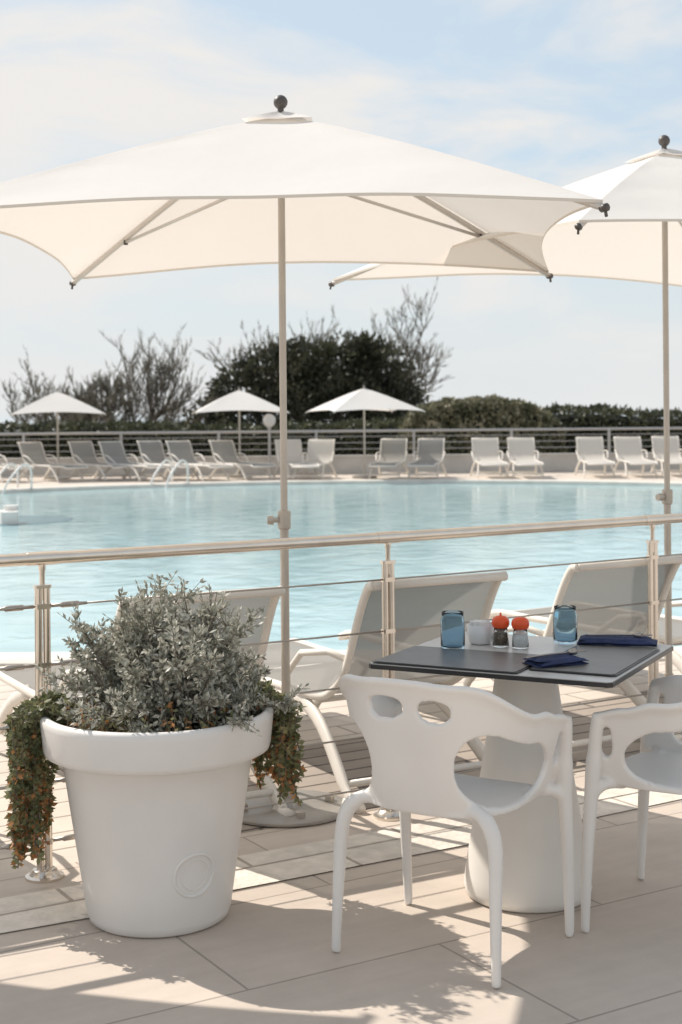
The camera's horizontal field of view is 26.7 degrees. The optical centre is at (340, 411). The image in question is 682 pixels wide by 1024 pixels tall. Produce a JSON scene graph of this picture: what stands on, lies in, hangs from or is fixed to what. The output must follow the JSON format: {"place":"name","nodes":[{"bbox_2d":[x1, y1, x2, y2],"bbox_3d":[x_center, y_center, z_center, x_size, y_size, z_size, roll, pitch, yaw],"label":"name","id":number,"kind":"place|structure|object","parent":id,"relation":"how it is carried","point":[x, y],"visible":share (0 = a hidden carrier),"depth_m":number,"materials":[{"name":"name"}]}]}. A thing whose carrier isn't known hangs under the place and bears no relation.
{"place":"outdoors","nodes":[
{"label":"outdoors","id":0,"kind":"place"},
{"bbox_2d":[0,771,681,1023],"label":"terrace floor","id":1,"kind":"structure","parent":0,"point":[262,954],"depth_m":3.96,"materials":[{"name":"tile"}]},
{"bbox_2d":[39,694,273,937],"bbox_3d":[-0.545,1.192,4.285,0.692,0.616,0.692,-1,0,0],"label":"flower pot","id":2,"kind":"object","parent":1,"relation":"on","point":[157,819],"visible":0.77,"depth_m":4.06,"materials":[{"name":"plastic"}]},
{"bbox_2d":[2,688,77,868],"bbox_3d":[-0.888,1.081,4.282,0.228,0.503,0.364,-1,0,0],"label":"trailing plant","id":3,"kind":"object","parent":2,"relation":"in","point":[29,795],"visible":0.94,"depth_m":4.18,"materials":[{"name":"green plant"}]},
{"bbox_2d":[63,688,265,732],"bbox_3d":[-0.518,0.885,4.284,0.621,0.137,0.656,-1,0,0],"label":"ground cover plant","id":4,"kind":"object","parent":2,"relation":"in","point":[172,725],"visible":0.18,"depth_m":4.09,"materials":[{"name":"green plant"}]},
{"bbox_2d":[34,571,309,736],"bbox_3d":[-0.495,0.739,4.315,0.807,0.536,0.747,-1,0,0],"label":"potted shrub","id":5,"kind":"object","parent":2,"relation":"in","point":[153,665],"visible":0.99,"depth_m":4.21,"materials":[{"name":"green plant"}]},
{"bbox_2d":[239,679,307,806],"bbox_3d":[-0.250,1.009,4.459,0.214,0.369,0.431,-1,0,-23],"label":"trailing plant","id":6,"kind":"object","parent":2,"relation":"in","point":[282,755],"visible":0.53,"depth_m":4.31,"materials":[{"name":"green plant"}]},
{"bbox_2d":[0,788,681,932],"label":"paving strip","id":7,"kind":"object","parent":1,"relation":"on","point":[38,909],"visible":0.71,"depth_m":4.81,"materials":[{"name":"stone"}]},
{"bbox_2d":[0,513,681,883],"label":"terrace railing","id":8,"kind":"object","parent":7,"relation":"on","point":[42,873],"visible":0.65,"depth_m":5.17,"materials":[{"name":"silver metal"}]},
{"bbox_2d":[332,674,573,988],"bbox_3d":[0.290,1.098,4.004,0.592,0.789,0.533,0,0,32],"label":"garden armchair","id":9,"kind":"object","parent":1,"relation":"on","point":[413,752],"visible":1,"depth_m":3.84,"materials":[{"name":"white plastic"}]},
{"bbox_2d":[369,631,673,912],"bbox_3d":[0.575,1.120,4.445,0.750,0.740,0.700,-1,0,27],"label":"dining table","id":10,"kind":"object","parent":1,"relation":"on","point":[530,833],"visible":0.41,"depth_m":4.30,"materials":[{"name":"white plastic"}]},
{"bbox_2d":[440,610,464,648],"bbox_3d":[0.353,0.691,4.540,0.077,0.118,0.077,-1,0,0],"label":"drinking glass","id":11,"kind":"object","parent":10,"relation":"on","point":[452,624],"visible":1,"depth_m":4.51,"materials":[{"name":"blue glass"}]},
{"bbox_2d":[372,646,538,673],"bbox_3d":[0.367,0.747,4.341,0.460,0.005,0.320,-1,0,27],"label":"placemat","id":12,"kind":"object","parent":10,"relation":"on","point":[473,660],"visible":0.79,"depth_m":4.31,"materials":[{"name":"grey plastic"}]},
{"bbox_2d":[467,620,493,644],"bbox_3d":[0.451,0.713,4.645,0.090,0.072,0.090,-1,0,0],"label":"sugar bowl","id":13,"kind":"object","parent":10,"relation":"on","point":[479,632],"visible":0.94,"depth_m":4.61,"materials":[{"name":"white ceramic"}]},
{"bbox_2d":[492,613,509,647],"bbox_3d":[0.509,0.695,4.580,0.057,0.108,0.057,-1,0,0],"label":"pepper shaker","id":14,"kind":"object","parent":10,"relation":"on","point":[500,625],"visible":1,"depth_m":4.56,"materials":[{"name":"clear glass"}]},
{"bbox_2d":[511,617,528,648],"bbox_3d":[0.568,0.699,4.550,0.057,0.099,0.057,-1,0,0],"label":"salt shaker","id":15,"kind":"object","parent":10,"relation":"on","point":[520,637],"visible":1,"depth_m":4.53,"materials":[{"name":"clear glass"}]},
{"bbox_2d":[553,605,577,644],"bbox_3d":[0.718,0.682,4.600,0.077,0.118,0.077,-1,0,0],"label":"drinking glass","id":16,"kind":"object","parent":10,"relation":"on","point":[564,624],"visible":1,"depth_m":4.57,"materials":[{"name":"blue glass"}]},
{"bbox_2d":[529,644,659,676],"bbox_3d":[0.769,0.744,4.322,0.260,0.005,0.500,-1,0,27],"label":"placemat","id":17,"kind":"object","parent":10,"relation":"on","point":[609,660],"visible":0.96,"depth_m":4.28,"materials":[{"name":"grey plastic"}]},
{"bbox_2d":[522,648,588,667],"bbox_3d":[0.636,0.723,4.236,0.210,0.041,0.102,-1,0,-25],"label":"folded napkin","id":18,"kind":"object","parent":17,"relation":"on","point":[565,658],"visible":1,"depth_m":4.21,"materials":[{"name":"blue fabric"}]},
{"bbox_2d":[576,632,657,646],"bbox_3d":[0.881,0.721,4.584,0.250,0.041,0.102,-1,0,14],"label":"folded napkin","id":19,"kind":"object","parent":10,"relation":"on","point":[637,639],"visible":1,"depth_m":4.56,"materials":[{"name":"blue fabric"}]},
{"bbox_2d":[581,675,681,932],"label":"garden armchair","id":20,"kind":"object","parent":1,"relation":"on","point":[654,764],"visible":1,"depth_m":4.09,"materials":[{"name":"white plastic"}]},
{"bbox_2d":[0,471,681,873],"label":"ground","id":21,"kind":"structure","parent":0,"point":[338,719],"depth_m":7.55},
{"bbox_2d":[0,455,33,481],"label":"sun lounger","id":22,"kind":"object","parent":21,"relation":"on","point":[10,467],"visible":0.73,"depth_m":31.90,"materials":[{"name":"paint"}]},
{"bbox_2d":[16,442,88,481],"bbox_3d":[-6.491,1.121,32.329,0.728,0.872,1.999,-1,0,-44],"label":"sun lounger","id":23,"kind":"object","parent":21,"relation":"on","point":[33,454],"visible":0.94,"depth_m":32.78,"materials":[{"name":"paint"}]},
{"bbox_2d":[10,388,105,479],"bbox_3d":[-6.546,0.502,33.200,2.128,2.110,2.128,-1,0,-12],"label":"patio umbrella","id":24,"kind":"object","parent":21,"relation":"on","point":[57,401],"visible":0.98,"depth_m":32.60,"materials":[{"name":"fabric"}]},
{"bbox_2d":[67,441,135,480],"bbox_3d":[-5.435,1.112,32.588,0.728,0.872,1.999,-1,0,-41],"label":"sun lounger","id":25,"kind":"object","parent":21,"relation":"on","point":[82,452],"visible":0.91,"depth_m":33.10,"materials":[{"name":"paint"}]},
{"bbox_2d":[1,324,217,430],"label":"tamarisk tree","id":26,"kind":"object","parent":21,"relation":"on","point":[90,397],"visible":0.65,"depth_m":39.74,"materials":[{"name":"green plant"}]},
{"bbox_2d":[97,441,170,480],"bbox_3d":[-4.650,1.105,32.210,0.728,0.872,1.999,0,0,-43],"label":"sun lounger","id":27,"kind":"object","parent":21,"relation":"on","point":[113,452],"visible":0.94,"depth_m":32.68,"materials":[{"name":"paint"}]},
{"bbox_2d":[0,586,294,816],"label":"sun lounger","id":28,"kind":"object","parent":21,"relation":"on","point":[22,682],"visible":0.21,"depth_m":5.31,"materials":[{"name":"fabric"}]},
{"bbox_2d":[136,440,201,478],"bbox_3d":[-3.872,1.098,32.444,0.728,0.872,1.999,0,0,-36],"label":"sun lounger","id":29,"kind":"object","parent":21,"relation":"on","point":[151,451],"visible":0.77,"depth_m":33.01,"materials":[{"name":"paint"}]},
{"bbox_2d":[165,440,233,480],"bbox_3d":[-3.176,1.092,32.143,0.728,0.872,1.999,-1,0,-36],"label":"sun lounger","id":30,"kind":"object","parent":21,"relation":"on","point":[179,450],"visible":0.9,"depth_m":32.70,"materials":[{"name":"paint"}]},
{"bbox_2d":[0,417,416,457],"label":"hedge","id":31,"kind":"object","parent":21,"relation":"on","point":[378,423],"visible":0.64,"depth_m":36.31,"materials":[{"name":"green plant"}]},
{"bbox_2d":[192,386,289,477],"bbox_3d":[-2.346,0.466,33.200,2.127,2.110,2.127,0,0,-8],"label":"patio umbrella","id":32,"kind":"object","parent":21,"relation":"on","point":[239,400],"visible":0.98,"depth_m":32.60,"materials":[{"name":"fabric"}]},
{"bbox_2d":[207,440,276,479],"bbox_3d":[-2.228,1.084,32.327,0.728,0.872,1.999,-1,0,-34],"label":"sun lounger","id":33,"kind":"object","parent":21,"relation":"on","point":[223,451],"visible":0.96,"depth_m":32.87,"materials":[{"name":"paint"}]},
{"bbox_2d":[263,414,275,475],"bbox_3d":[-1.693,0.785,34.000,0.310,1.460,0.310,-1,0,0],"label":"globe lamp","id":34,"kind":"object","parent":21,"relation":"on","point":[269,420],"visible":0.93,"depth_m":33.96,"materials":[{"name":"metal"}]},
{"bbox_2d":[273,439,318,479],"bbox_3d":[-0.998,1.073,32.291,0.728,0.872,1.999,-1,0,-14],"label":"sun lounger","id":35,"kind":"object","parent":21,"relation":"on","point":[294,451],"visible":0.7,"depth_m":33.03,"materials":[{"name":"paint"}]},
{"bbox_2d":[193,304,408,421],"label":"tamarisk tree","id":36,"kind":"object","parent":21,"relation":"on","point":[261,337],"visible":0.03,"depth_m":42.03,"materials":[{"name":"green plant"}]},
{"bbox_2d":[181,329,433,430],"bbox_3d":[-0.900,-0.369,40.093,7.411,3.969,3.524,-1,0,0],"label":"evergreen tree","id":37,"kind":"object","parent":21,"relation":"on","point":[308,389],"visible":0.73,"depth_m":39.76,"materials":[{"name":"green plant"}]},
{"bbox_2d":[292,439,336,479],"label":"sun lounger","id":38,"kind":"object","parent":21,"relation":"on","point":[320,452],"visible":1,"depth_m":32.80,"materials":[{"name":"paint"}]},
{"bbox_2d":[0,479,681,666],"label":"swimming pool","id":39,"kind":"structure","parent":21,"relation":"in","point":[124,515],"depth_m":17.57,"materials":[{"name":"liquid"}]},
{"bbox_2d":[0,463,32,493],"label":"pool handrail","id":40,"kind":"object","parent":39,"relation":"on","point":[17,473],"visible":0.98,"depth_m":28.58,"materials":[{"name":"white metal"}]},
{"bbox_2d":[0,505,72,525],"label":"pool step","id":41,"kind":"object","parent":39,"relation":"in","point":[10,515],"visible":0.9,"depth_m":20.48,"materials":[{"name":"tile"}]},
{"bbox_2d":[150,459,188,487],"bbox_3d":[-3.611,1.322,30.069,0.484,0.639,0.763,-1,0,35],"label":"pool handrail","id":42,"kind":"object","parent":39,"relation":"on","point":[172,469],"visible":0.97,"depth_m":30.14,"materials":[{"name":"white metal"}]},
{"bbox_2d":[306,384,424,478],"bbox_3d":[0.524,0.440,32.200,2.128,2.110,2.128,-1,0,-18],"label":"patio umbrella","id":43,"kind":"object","parent":21,"relation":"on","point":[363,399],"visible":0.99,"depth_m":31.72,"materials":[{"name":"fabric"}]},
{"bbox_2d":[369,438,407,478],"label":"sun lounger","id":44,"kind":"object","parent":21,"relation":"on","point":[393,452],"visible":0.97,"depth_m":32.91,"materials":[{"name":"paint"}]},
{"bbox_2d":[333,278,453,418],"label":"tamarisk tree","id":45,"kind":"object","parent":21,"relation":"on","point":[411,352],"visible":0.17,"depth_m":41.97,"materials":[{"name":"green plant"}]},
{"bbox_2d":[407,438,446,478],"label":"sun lounger","id":46,"kind":"object","parent":21,"relation":"on","point":[430,452],"visible":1,"depth_m":32.79,"materials":[{"name":"paint"}]},
{"bbox_2d":[241,690,663,832],"bbox_3d":[7.303,1.432,11.207,19.624,0.001,1.210,0,0,-36],"label":"timber decking","id":47,"kind":"object","parent":21,"relation":"on","point":[355,760],"visible":0.1,"depth_m":6.22,"materials":[{"name":"beige wood"}]},
{"bbox_2d":[0,95,609,827],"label":"patio umbrella","id":48,"kind":"object","parent":47,"relation":"on","point":[280,187],"visible":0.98,"depth_m":5.38,"materials":[{"name":"fabric"}]},
{"bbox_2d":[260,571,507,813],"bbox_3d":[-0.082,1.065,6.335,0.728,0.872,1.999,-1,0,-28],"label":"sun lounger","id":49,"kind":"object","parent":47,"relation":"on","point":[424,601],"visible":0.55,"depth_m":5.62,"materials":[{"name":"paint"}]},
{"bbox_2d":[329,135,681,739],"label":"patio umbrella","id":50,"kind":"object","parent":47,"relation":"on","point":[635,235],"visible":0.7,"depth_m":7.08,"materials":[{"name":"fabric"}]},
{"bbox_2d":[338,555,681,746],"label":"sun lounger","id":51,"kind":"object","parent":47,"relation":"on","point":[599,584],"visible":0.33,"depth_m":6.17,"materials":[{"name":"paint"}]},
{"bbox_2d":[489,601,681,673],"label":"sun lounger","id":52,"kind":"object","parent":47,"relation":"on","point":[676,637],"visible":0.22,"depth_m":7.81,"materials":[{"name":"paint"}]},
{"bbox_2d":[396,394,568,453],"bbox_3d":[3.505,0.496,36.848,4.441,1.957,2.313,-1,0,0],"label":"hedge","id":53,"kind":"object","parent":21,"relation":"on","point":[474,412],"visible":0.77,"depth_m":35.91,"materials":[{"name":"green plant"}]},
{"bbox_2d":[470,438,508,477],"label":"sun lounger","id":54,"kind":"object","parent":21,"relation":"on","point":[485,451],"visible":1,"depth_m":32.91,"materials":[{"name":"paint"}]},
{"bbox_2d":[506,437,543,477],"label":"sun lounger","id":55,"kind":"object","parent":21,"relation":"on","point":[521,451],"visible":0.98,"depth_m":32.81,"materials":[{"name":"paint"}]},
{"bbox_2d":[574,437,615,477],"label":"sun lounger","id":56,"kind":"object","parent":21,"relation":"on","point":[590,450],"visible":1,"depth_m":32.90,"materials":[{"name":"paint"}]},
{"bbox_2d":[538,402,681,452],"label":"hedge","id":57,"kind":"object","parent":21,"relation":"on","point":[605,416],"visible":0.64,"depth_m":36.30,"materials":[{"name":"green plant"}]},
{"bbox_2d":[613,436,657,476],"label":"sun lounger","id":58,"kind":"object","parent":21,"relation":"on","point":[629,450],"visible":0.98,"depth_m":32.80,"materials":[{"name":"paint"}]},
{"bbox_2d":[650,436,681,476],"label":"sun lounger","id":59,"kind":"object","parent":21,"relation":"on","point":[658,449],"visible":0.85,"depth_m":33.03,"materials":[{"name":"paint"}]},
{"bbox_2d":[0,452,681,476],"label":"wall","id":60,"kind":"structure","parent":0,"point":[462,463],"depth_m":34.49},
{"bbox_2d":[0,427,681,454],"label":"perimeter fence","id":61,"kind":"object","parent":60,"relation":"on","point":[316,436],"visible":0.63,"depth_m":34.58,"materials":[{"name":"metal"}]},
{"bbox_2d":[0,410,681,431],"bbox_3d":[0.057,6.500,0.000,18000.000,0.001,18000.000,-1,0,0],"label":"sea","id":62,"kind":"structure","parent":0,"point":[3,419],"depth_m":1894.76,"materials":[{"name":"liquid"}]},
{"bbox_2d":[0,0,681,415],"label":"sky","id":63,"kind":"structure","parent":0,"point":[561,93],"materials":[{"name":"white"}]}
]}

